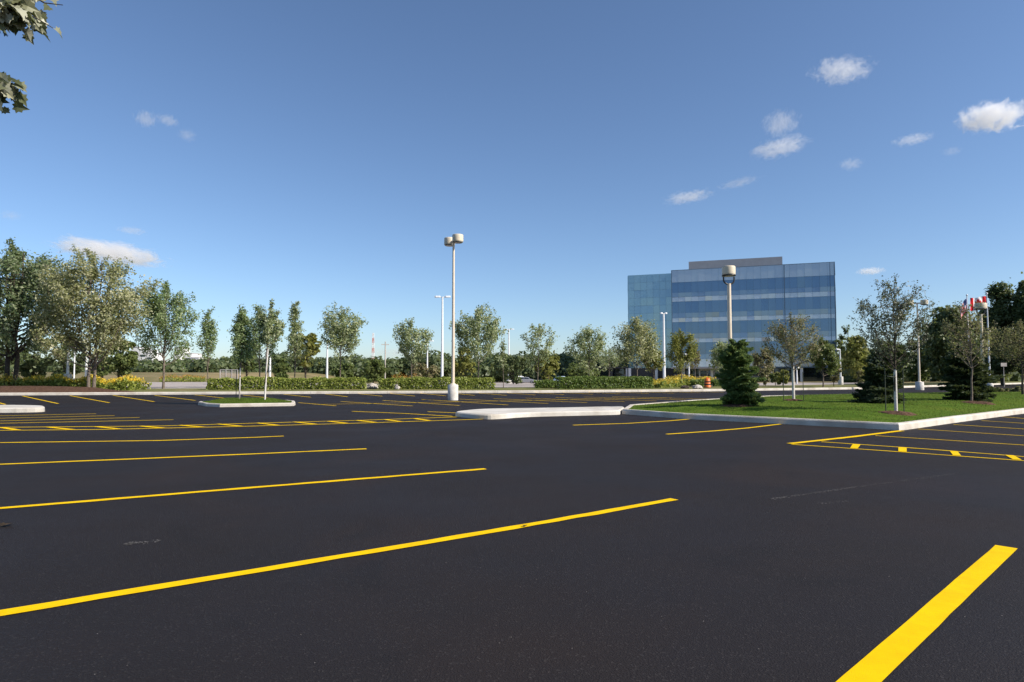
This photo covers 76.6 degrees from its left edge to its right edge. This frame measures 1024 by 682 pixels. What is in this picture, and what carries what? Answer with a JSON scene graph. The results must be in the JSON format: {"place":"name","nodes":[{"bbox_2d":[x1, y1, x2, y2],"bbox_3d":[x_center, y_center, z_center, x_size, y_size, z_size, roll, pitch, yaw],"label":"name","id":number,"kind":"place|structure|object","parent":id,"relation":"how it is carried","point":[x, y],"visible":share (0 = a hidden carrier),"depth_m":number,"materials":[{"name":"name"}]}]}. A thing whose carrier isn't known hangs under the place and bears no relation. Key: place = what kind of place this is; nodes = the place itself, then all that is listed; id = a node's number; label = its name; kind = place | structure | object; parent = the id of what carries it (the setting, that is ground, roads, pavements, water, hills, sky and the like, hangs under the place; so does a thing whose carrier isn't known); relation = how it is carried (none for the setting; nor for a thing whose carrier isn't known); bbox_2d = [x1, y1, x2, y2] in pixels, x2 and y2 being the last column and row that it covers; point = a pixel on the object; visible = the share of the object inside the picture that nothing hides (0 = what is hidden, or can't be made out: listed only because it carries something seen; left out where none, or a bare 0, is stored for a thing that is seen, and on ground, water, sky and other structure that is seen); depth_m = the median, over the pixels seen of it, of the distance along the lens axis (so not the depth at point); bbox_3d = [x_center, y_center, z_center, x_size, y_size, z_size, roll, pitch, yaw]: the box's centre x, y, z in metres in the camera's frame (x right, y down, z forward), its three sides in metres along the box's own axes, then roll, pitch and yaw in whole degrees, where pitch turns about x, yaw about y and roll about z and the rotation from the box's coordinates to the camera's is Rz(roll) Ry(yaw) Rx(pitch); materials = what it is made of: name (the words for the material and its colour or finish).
{"place":"outdoors","nodes":[
{"label":"outdoors","id":0,"kind":"place"},
{"bbox_2d":[207,399,287,403],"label":"island grass","id":1,"kind":"structure","parent":0,"point":[249,400],"depth_m":24.83,"materials":[{"name":"green plant"}]},
{"bbox_2d":[227,304,254,398],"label":"young tree","id":2,"kind":"object","parent":1,"relation":"on","point":[240,338],"visible":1,"depth_m":25.41,"materials":[{"name":"green plant"}]},
{"bbox_2d":[254,298,286,399],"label":"young tree","id":3,"kind":"object","parent":1,"relation":"on","point":[267,332],"visible":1,"depth_m":25.16,"materials":[{"name":"green plant"}]},
{"bbox_2d":[133,382,854,388],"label":"road","id":4,"kind":"structure","parent":0,"point":[158,385],"depth_m":63.13,"materials":[{"name":"grey asphalt"}]},
{"bbox_2d":[0,372,1009,393],"bbox_3d":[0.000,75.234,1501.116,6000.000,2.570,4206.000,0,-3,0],"label":"ground","id":5,"kind":"structure","parent":0,"point":[150,376],"depth_m":120.03,"materials":[{"name":"green plant"}]},
{"bbox_2d":[0,348,23,375],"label":"bushy tree","id":6,"kind":"object","parent":5,"relation":"on","point":[2,364],"visible":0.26,"depth_m":60.71,"materials":[{"name":"green plant"}]},
{"bbox_2d":[10,343,52,378],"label":"bushy tree","id":7,"kind":"object","parent":5,"relation":"on","point":[30,360],"visible":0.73,"depth_m":63.37,"materials":[{"name":"green plant"}]},
{"bbox_2d":[29,336,88,377],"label":"bushy tree","id":8,"kind":"object","parent":5,"relation":"on","point":[62,371],"visible":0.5,"depth_m":61.62,"materials":[{"name":"green plant"}]},
{"bbox_2d":[90,348,114,377],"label":"bushy tree","id":9,"kind":"object","parent":5,"relation":"on","point":[102,372],"visible":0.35,"depth_m":73.56,"materials":[{"name":"green plant"}]},
{"bbox_2d":[98,340,141,377],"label":"bushy tree","id":10,"kind":"object","parent":5,"relation":"on","point":[123,362],"visible":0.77,"depth_m":51.47,"materials":[{"name":"green plant"}]},
{"bbox_2d":[131,347,162,360],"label":"building","id":11,"kind":"structure","parent":5,"relation":"on","point":[141,354],"depth_m":420.21,"materials":[{"name":"grey metal"}]},
{"bbox_2d":[158,374,205,381],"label":"flower bed","id":12,"kind":"object","parent":5,"relation":"on","point":[192,378],"visible":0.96,"depth_m":82.57,"materials":[{"name":"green plant"}]},
{"bbox_2d":[195,306,221,383],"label":"young tree","id":13,"kind":"object","parent":5,"relation":"on","point":[209,345],"visible":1,"depth_m":48.89,"materials":[{"name":"green plant"}]},
{"bbox_2d":[233,342,255,380],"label":"bushy tree","id":14,"kind":"object","parent":5,"relation":"on","point":[247,363],"visible":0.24,"depth_m":63.70,"materials":[{"name":"green plant"}]},
{"bbox_2d":[241,304,283,376],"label":"young tree","id":15,"kind":"object","parent":5,"relation":"on","point":[258,349],"visible":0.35,"depth_m":49.69,"materials":[{"name":"green plant"}]},
{"bbox_2d":[268,357,290,377],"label":"bushy tree","id":16,"kind":"object","parent":5,"relation":"on","point":[279,369],"visible":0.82,"depth_m":79.50,"materials":[{"name":"green plant"}]},
{"bbox_2d":[284,301,308,377],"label":"young tree","id":17,"kind":"object","parent":5,"relation":"on","point":[294,345],"visible":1,"depth_m":48.95,"materials":[{"name":"green plant"}]},
{"bbox_2d":[296,332,321,377],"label":"bushy tree","id":18,"kind":"object","parent":5,"relation":"on","point":[310,340],"visible":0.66,"depth_m":61.63,"materials":[{"name":"green plant"}]},
{"bbox_2d":[318,302,367,376],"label":"young tree","id":19,"kind":"object","parent":5,"relation":"on","point":[343,334],"visible":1,"depth_m":48.50,"materials":[{"name":"green plant"}]},
{"bbox_2d":[330,362,356,377],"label":"bushy tree","id":20,"kind":"object","parent":5,"relation":"on","point":[347,373],"visible":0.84,"depth_m":94.19,"materials":[{"name":"green plant"}]},
{"bbox_2d":[358,359,389,382],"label":"bushy tree","id":21,"kind":"object","parent":5,"relation":"on","point":[376,369],"visible":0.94,"depth_m":79.19,"materials":[{"name":"green plant"}]},
{"bbox_2d":[406,361,439,377],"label":"bushy tree","id":22,"kind":"object","parent":5,"relation":"on","point":[425,372],"visible":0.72,"depth_m":93.79,"materials":[{"name":"green plant"}]},
{"bbox_2d":[435,296,449,385],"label":"lamp post","id":23,"kind":"object","parent":5,"relation":"on","point":[442,335],"visible":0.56,"depth_m":80.01,"materials":[{"name":"white metal"}]},
{"bbox_2d":[451,347,475,377],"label":"bushy tree","id":24,"kind":"object","parent":5,"relation":"on","point":[464,364],"visible":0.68,"depth_m":65.54,"materials":[{"name":"green plant"}]},
{"bbox_2d":[4,349,1023,382],"bbox_3d":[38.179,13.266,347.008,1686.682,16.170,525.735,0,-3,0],"label":"woods","id":25,"kind":"object","parent":5,"relation":"on","point":[401,366],"visible":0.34,"depth_m":189.22,"materials":[{"name":"green plant"}]},
{"bbox_2d":[495,354,533,383],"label":"bushy tree","id":26,"kind":"object","parent":5,"relation":"on","point":[514,367],"visible":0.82,"depth_m":119.09,"materials":[{"name":"green plant"}]},
{"bbox_2d":[532,348,560,379],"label":"bushy tree","id":27,"kind":"object","parent":5,"relation":"on","point":[552,364],"visible":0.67,"depth_m":65.66,"materials":[{"name":"green plant"}]},
{"bbox_2d":[560,362,605,379],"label":"bushy tree","id":28,"kind":"object","parent":5,"relation":"on","point":[571,370],"visible":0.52,"depth_m":108.54,"materials":[{"name":"green plant"}]},
{"bbox_2d":[597,348,621,370],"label":"young tree","id":29,"kind":"object","parent":5,"relation":"on","point":[609,353],"visible":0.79,"depth_m":71.54,"materials":[{"name":"green plant"}]},
{"bbox_2d":[640,350,665,373],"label":"young tree","id":30,"kind":"object","parent":5,"relation":"on","point":[656,363],"visible":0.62,"depth_m":59.77,"materials":[{"name":"green plant"}]},
{"bbox_2d":[660,312,666,380],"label":"lamp post","id":31,"kind":"object","parent":5,"relation":"on","point":[664,372],"visible":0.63,"depth_m":91.96,"materials":[{"name":"white metal"}]},
{"bbox_2d":[665,374,715,385],"bbox_3d":[15.955,3.548,58.397,3.489,1.290,3.695,1,-3,-18],"label":"flower bed","id":32,"kind":"object","parent":5,"relation":"on","point":[686,379],"visible":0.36,"depth_m":57.37,"materials":[{"name":"yellow plant"}]},
{"bbox_2d":[690,347,701,370],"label":"young tree","id":33,"kind":"object","parent":5,"relation":"on","point":[694,363],"visible":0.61,"depth_m":74.82,"materials":[{"name":"green plant"}]},
{"bbox_2d":[595,257,836,381],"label":"office building","id":34,"kind":"structure","parent":5,"relation":"on","point":[692,299],"depth_m":144.84,"materials":[{"name":"blue glass"}]},
{"bbox_2d":[598,369,625,376],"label":"wing window","id":35,"kind":"structure","parent":34,"relation":"in","point":[616,372],"depth_m":157.17,"materials":[{"name":"black glass"}]},
{"bbox_2d":[674,368,830,381],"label":"ground floor window","id":36,"kind":"structure","parent":34,"relation":"in","point":[814,376],"depth_m":140.96,"materials":[{"name":"blue glass"}]},
{"bbox_2d":[706,339,727,372],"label":"young tree","id":37,"kind":"object","parent":5,"relation":"on","point":[715,353],"visible":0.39,"depth_m":59.81,"materials":[{"name":"green plant"}]},
{"bbox_2d":[750,347,775,384],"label":"young tree","id":38,"kind":"object","parent":5,"relation":"on","point":[767,359],"visible":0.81,"depth_m":61.67,"materials":[{"name":"green plant"}]},
{"bbox_2d":[834,324,849,357],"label":"pine tree","id":39,"kind":"object","parent":5,"relation":"on","point":[841,338],"visible":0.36,"depth_m":96.15,"materials":[{"name":"green plant"}]},
{"bbox_2d":[835,335,871,382],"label":"maple tree","id":40,"kind":"object","parent":5,"relation":"on","point":[852,351],"visible":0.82,"depth_m":83.33,"materials":[{"name":"green plant"}]},
{"bbox_2d":[0,384,1023,681],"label":"parking lot","id":41,"kind":"structure","parent":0,"point":[728,560],"depth_m":4.79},
{"bbox_2d":[0,405,44,412],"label":"side median","id":42,"kind":"object","parent":41,"relation":"on","point":[18,408],"visible":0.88,"depth_m":20.69,"materials":[{"name":"concrete"}]},
{"bbox_2d":[0,0,61,113],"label":"maple tree","id":43,"kind":"object","parent":41,"relation":"on","point":[16,16],"visible":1,"depth_m":5.14,"materials":[{"name":"green plant"}]},
{"bbox_2d":[0,436,276,442],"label":"stall line","id":44,"kind":"object","parent":41,"relation":"on","point":[135,440],"visible":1,"depth_m":11.99,"materials":[{"name":"yellow paint"}]},
{"bbox_2d":[0,448,365,464],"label":"stall line","id":45,"kind":"object","parent":41,"relation":"on","point":[179,456],"visible":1,"depth_m":9.57,"materials":[{"name":"yellow paint"}]},
{"bbox_2d":[0,468,484,508],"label":"stall line","id":46,"kind":"object","parent":41,"relation":"on","point":[228,489],"visible":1,"depth_m":6.95,"materials":[{"name":"yellow paint"}]},
{"bbox_2d":[198,400,294,406],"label":"island kerb","id":47,"kind":"structure","parent":41,"relation":"on","point":[201,403],"depth_m":24.20,"materials":[{"name":"concrete"}]},
{"bbox_2d":[69,417,441,426],"bbox_3d":[-7.180,2.045,16.158,12.280,0.001,1.097,1,-3,-18],"label":"aisle edge line","id":48,"kind":"object","parent":41,"relation":"on","point":[237,423],"visible":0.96,"depth_m":16.02,"materials":[{"name":"yellow paint"}]},
{"bbox_2d":[72,419,472,429],"bbox_3d":[-6.270,2.013,15.522,11.877,0.001,0.714,1,-3,-18],"label":"aisle edge line","id":49,"kind":"object","parent":41,"relation":"on","point":[239,426],"visible":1,"depth_m":15.12,"materials":[{"name":"yellow paint"}]},
{"bbox_2d":[0,498,676,615],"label":"stall line","id":50,"kind":"object","parent":41,"relation":"on","point":[118,593],"visible":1,"depth_m":4.18,"materials":[{"name":"yellow paint"}]},
{"bbox_2d":[444,234,462,399],"bbox_3d":[-2.717,-1.026,30.025,0.510,7.708,1.350,2,-3,-32],"label":"parking lamp","id":51,"kind":"object","parent":41,"relation":"on","point":[453,240],"visible":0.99,"depth_m":29.92,"materials":[{"name":"metal"}]},
{"bbox_2d":[0,383,1020,394],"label":"kerb","id":52,"kind":"structure","parent":41,"relation":"on","point":[342,392],"depth_m":39.59,"materials":[{"name":"concrete"}]},
{"bbox_2d":[455,406,623,418],"bbox_3d":[1.204,2.187,19.967,6.246,0.160,2.730,1,-3,-28],"label":"concrete median","id":53,"kind":"object","parent":41,"relation":"on","point":[499,413],"visible":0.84,"depth_m":18.95,"materials":[{"name":"white concrete"}]},
{"bbox_2d":[622,395,1023,429],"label":"lawn kerb","id":54,"kind":"structure","parent":41,"relation":"on","point":[907,425],"depth_m":16.29,"materials":[{"name":"concrete"}]},
{"bbox_2d":[790,430,900,443],"bbox_3d":[6.677,1.871,12.709,4.365,0.001,0.179,2,-3,-36],"label":"aisle edge line","id":55,"kind":"object","parent":41,"relation":"on","point":[844,437],"visible":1,"depth_m":12.50,"materials":[{"name":"yellow paint"}]},
{"bbox_2d":[793,444,1023,460],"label":"aisle edge line","id":56,"kind":"object","parent":41,"relation":"on","point":[912,452],"visible":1,"depth_m":10.11,"materials":[{"name":"yellow paint"}]},
{"bbox_2d":[908,300,927,389],"bbox_3d":[30.102,0.341,48.042,1.420,6.755,0.560,-1,-3,25],"label":"parking lamp","id":57,"kind":"object","parent":41,"relation":"on","point":[919,384],"visible":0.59,"depth_m":47.91,"materials":[{"name":"metal"}]},
{"bbox_2d":[836,545,1017,681],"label":"stall line","id":58,"kind":"object","parent":41,"relation":"on","point":[884,659],"visible":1,"depth_m":3.23,"materials":[{"name":"yellow paint"}]},
{"bbox_2d":[986,293,993,386],"bbox_3d":[36.777,-0.022,50.062,0.440,7.479,0.440,0,-3,0],"label":"flagpole","id":59,"kind":"object","parent":41,"relation":"on","point":[991,384],"visible":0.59,"depth_m":50.07,"materials":[{"name":"white metal"}]},
{"bbox_2d":[970,296,985,310],"bbox_3d":[36.081,-2.910,50.204,1.292,1.137,0.219,0,-3,0],"label":"flag","id":60,"kind":"object","parent":59,"relation":"attached to","point":[978,300],"visible":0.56,"depth_m":50.21,"materials":[{"name":"red fabric"}]},
{"bbox_2d":[975,280,1023,384],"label":"poplar tree","id":61,"kind":"object","parent":41,"relation":"on","point":[1001,294],"visible":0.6,"depth_m":65.49,"materials":[{"name":"green plant"}]},
{"bbox_2d":[999,272,1023,375],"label":"poplar tree","id":62,"kind":"object","parent":41,"relation":"on","point":[1017,311],"visible":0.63,"depth_m":64.09,"materials":[{"name":"green plant"}]},
{"bbox_2d":[0,0,1023,362],"label":"sky","id":63,"kind":"structure","parent":0,"point":[317,154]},
{"bbox_2d":[495,381,635,384],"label":"parking pavement","id":64,"kind":"structure","parent":0,"point":[501,383],"depth_m":147.36,"materials":[{"name":"grey asphalt"}]},
{"bbox_2d":[119,381,1020,391],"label":"verge","id":65,"kind":"structure","parent":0,"point":[514,388],"depth_m":44.00,"materials":[{"name":"green plant"}]},
{"bbox_2d":[0,386,132,392],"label":"mulch bed","id":66,"kind":"object","parent":65,"relation":"on","point":[20,389],"visible":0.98,"depth_m":37.97,"materials":[{"name":"brown soil"}]},
{"bbox_2d":[0,237,82,385],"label":"ash tree","id":67,"kind":"object","parent":66,"relation":"on","point":[16,286],"visible":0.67,"depth_m":42.19,"materials":[{"name":"green plant"}]},
{"bbox_2d":[24,244,163,386],"bbox_3d":[-26.756,-1.434,41.564,7.867,9.345,7.170,-2,-3,34],"label":"locust tree","id":68,"kind":"object","parent":66,"relation":"on","point":[105,321],"visible":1,"depth_m":40.54,"materials":[{"name":"green plant"}]},
{"bbox_2d":[0,373,151,389],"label":"flower bed","id":69,"kind":"object","parent":65,"relation":"on","point":[124,382],"visible":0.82,"depth_m":42.12,"materials":[{"name":"plant"}]},
{"bbox_2d":[130,278,201,388],"bbox_3d":[-24.802,-0.433,46.207,4.538,7.882,4.666,-3,-4,42],"label":"young tree","id":70,"kind":"object","parent":65,"relation":"on","point":[161,317],"visible":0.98,"depth_m":45.91,"materials":[{"name":"green plant"}]},
{"bbox_2d":[206,376,366,389],"bbox_3d":[-15.268,2.874,44.336,10.567,1.038,1.239,0,-3,-7],"label":"hedge","id":71,"kind":"object","parent":65,"relation":"on","point":[281,383],"visible":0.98,"depth_m":43.99,"materials":[{"name":"green plant"}]},
{"bbox_2d":[377,377,397,388],"bbox_3d":[-8.605,2.959,44.947,1.404,0.921,1.136,0,-3,0],"label":"hedge","id":72,"kind":"object","parent":65,"relation":"on","point":[391,381],"visible":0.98,"depth_m":44.58,"materials":[{"name":"green plant"}]},
{"bbox_2d":[392,317,434,377],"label":"young tree","id":73,"kind":"object","parent":65,"relation":"on","point":[403,334],"visible":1,"depth_m":48.72,"materials":[{"name":"green plant"}]},
{"bbox_2d":[398,376,495,388],"bbox_3d":[-4.546,2.933,45.282,6.835,1.006,1.304,0,-3,-8],"label":"hedge","id":74,"kind":"object","parent":65,"relation":"on","point":[463,382],"visible":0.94,"depth_m":44.85,"materials":[{"name":"green plant"}]},
{"bbox_2d":[449,304,510,382],"bbox_3d":[-2.486,0.349,49.201,4.203,6.616,4.343,-2,-3,31],"label":"young tree","id":75,"kind":"object","parent":65,"relation":"on","point":[473,330],"visible":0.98,"depth_m":48.38,"materials":[{"name":"green plant"}]},
{"bbox_2d":[497,339,507,387],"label":"young tree","id":76,"kind":"object","parent":65,"relation":"on","point":[505,356],"visible":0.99,"depth_m":47.94,"materials":[{"name":"green plant"}]},
{"bbox_2d":[520,323,557,379],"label":"young tree","id":77,"kind":"object","parent":65,"relation":"on","point":[535,346],"visible":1,"depth_m":48.78,"materials":[{"name":"green plant"}]},
{"bbox_2d":[533,379,558,387],"bbox_3d":[2.534,3.196,48.253,1.963,0.781,1.102,1,-3,-11],"label":"hedge","id":78,"kind":"object","parent":65,"relation":"on","point":[546,383],"visible":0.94,"depth_m":47.87,"materials":[{"name":"green plant"}]},
{"bbox_2d":[563,323,609,375],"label":"young tree","id":79,"kind":"object","parent":65,"relation":"on","point":[595,351],"visible":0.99,"depth_m":49.51,"materials":[{"name":"green plant"}]},
{"bbox_2d":[553,375,653,388],"bbox_3d":[6.688,3.002,46.890,7.560,1.035,1.496,1,-3,-18],"label":"hedge","id":80,"kind":"object","parent":65,"relation":"on","point":[601,382],"visible":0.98,"depth_m":46.30,"materials":[{"name":"green plant"}]},
{"bbox_2d":[607,315,661,375],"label":"young tree","id":81,"kind":"object","parent":65,"relation":"on","point":[631,346],"visible":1,"depth_m":50.66,"materials":[{"name":"green plant"}]},
{"bbox_2d":[652,378,685,387],"bbox_3d":[11.766,3.333,51.045,2.404,0.877,4.920,-2,-4,36],"label":"flower bed","id":82,"kind":"object","parent":65,"relation":"on","point":[669,383],"visible":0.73,"depth_m":50.27,"materials":[{"name":"yellow plant"}]},
{"bbox_2d":[664,329,698,378],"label":"young tree","id":83,"kind":"object","parent":65,"relation":"on","point":[677,346],"visible":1,"depth_m":53.70,"materials":[{"name":"green plant"}]},
{"bbox_2d":[758,369,770,385],"bbox_3d":[22.177,3.214,56.924,1.023,1.651,1.013,-2,-3,35],"label":"shrub","id":84,"kind":"object","parent":65,"relation":"on","point":[763,374],"visible":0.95,"depth_m":56.85,"materials":[{"name":"green plant"}]},
{"bbox_2d":[775,369,789,385],"bbox_3d":[24.188,3.300,57.915,1.405,1.583,1.492,0,-3,0],"label":"shrub","id":85,"kind":"object","parent":65,"relation":"on","point":[779,378],"visible":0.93,"depth_m":57.76,"materials":[{"name":"green plant"}]},
{"bbox_2d":[808,335,841,386],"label":"young tree","id":86,"kind":"object","parent":65,"relation":"on","point":[831,359],"visible":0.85,"depth_m":51.52,"materials":[{"name":"green plant"}]},
{"bbox_2d":[828,364,841,385],"bbox_3d":[26.755,2.610,53.859,1.215,2.557,0.990,0,-3,0],"label":"shrub","id":87,"kind":"object","parent":65,"relation":"on","point":[833,378],"visible":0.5,"depth_m":53.67,"materials":[{"name":"green plant"}]},
{"bbox_2d":[866,339,907,378],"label":"maple tree","id":88,"kind":"object","parent":65,"relation":"on","point":[900,352],"visible":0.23,"depth_m":69.03,"materials":[{"name":"green plant"}]},
{"bbox_2d":[899,340,930,381],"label":"maple tree","id":89,"kind":"object","parent":65,"relation":"on","point":[912,372],"visible":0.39,"depth_m":65.61,"materials":[{"name":"green plant"}]},
{"bbox_2d":[911,304,987,382],"bbox_3d":[42.037,0.422,61.841,7.000,7.752,6.690,0,-3,0],"label":"maple tree","id":90,"kind":"object","parent":65,"relation":"on","point":[931,358],"visible":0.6,"depth_m":61.37,"materials":[{"name":"green plant"}]},
{"bbox_2d":[202,392,1023,422],"bbox_3d":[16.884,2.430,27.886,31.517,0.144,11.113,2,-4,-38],"label":"lawn","id":91,"kind":"structure","parent":0,"point":[780,407],"depth_m":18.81,"materials":[{"name":"green plant"}]},
{"bbox_2d":[722,265,735,343],"bbox_3d":[6.842,-0.114,20.373,0.435,4.495,0.435,0,-3,-8],"label":"drum lamp","id":92,"kind":"object","parent":91,"relation":"on","point":[728,270],"visible":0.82,"depth_m":20.36,"materials":[{"name":"beige metal"}]},
{"bbox_2d":[714,338,766,406],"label":"spruce tree","id":93,"kind":"object","parent":91,"relation":"on","point":[739,384],"visible":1,"depth_m":19.64,"materials":[{"name":"green plant"}]},
{"bbox_2d":[761,312,825,398],"bbox_3d":[10.300,0.590,23.751,2.208,3.354,2.158,1,-3,-22],"label":"staked tree","id":94,"kind":"object","parent":91,"relation":"on","point":[779,333],"visible":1,"depth_m":23.63,"materials":[{"name":"green plant"}]},
{"bbox_2d":[846,349,907,403],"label":"spruce tree","id":95,"kind":"object","parent":91,"relation":"on","point":[872,390],"visible":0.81,"depth_m":21.69,"materials":[{"name":"green plant"}]},
{"bbox_2d":[848,273,938,410],"bbox_3d":[10.278,0.082,17.611,2.043,3.895,2.167,2,-4,-38],"label":"staked tree","id":96,"kind":"object","parent":91,"relation":"on","point":[898,316],"visible":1,"depth_m":17.40,"materials":[{"name":"green plant"}]},
{"bbox_2d":[878,411,916,415],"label":"mulch","id":97,"kind":"object","parent":91,"relation":"on","point":[900,413],"visible":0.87,"depth_m":16.91,"materials":[{"name":"brown wood"}]},
{"bbox_2d":[939,301,997,400],"bbox_3d":[16.177,0.386,22.872,1.817,3.732,1.597,0,-3,0],"label":"staked tree","id":98,"kind":"object","parent":91,"relation":"on","point":[959,337],"visible":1,"depth_m":22.86,"materials":[{"name":"green plant"}]},
{"bbox_2d":[937,342,1004,401],"bbox_3d":[16.922,1.134,24.069,2.197,2.267,1.951,1,-3,-19],"label":"spruce tree","id":99,"kind":"object","parent":91,"relation":"on","point":[957,371],"visible":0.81,"depth_m":23.78,"materials":[{"name":"green plant"}]},
{"bbox_2d":[974,303,986,376],"bbox_3d":[22.846,0.502,31.514,0.541,4.703,0.541,0,-3,-8],"label":"drum lamp","id":100,"kind":"object","parent":91,"relation":"on","point":[983,307],"visible":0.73,"depth_m":31.51,"materials":[{"name":"beige metal"}]},
{"bbox_2d":[979,320,1023,393],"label":"staked tree","id":101,"kind":"object","parent":91,"relation":"on","point":[1003,345],"visible":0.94,"depth_m":30.58,"materials":[{"name":"green plant"}]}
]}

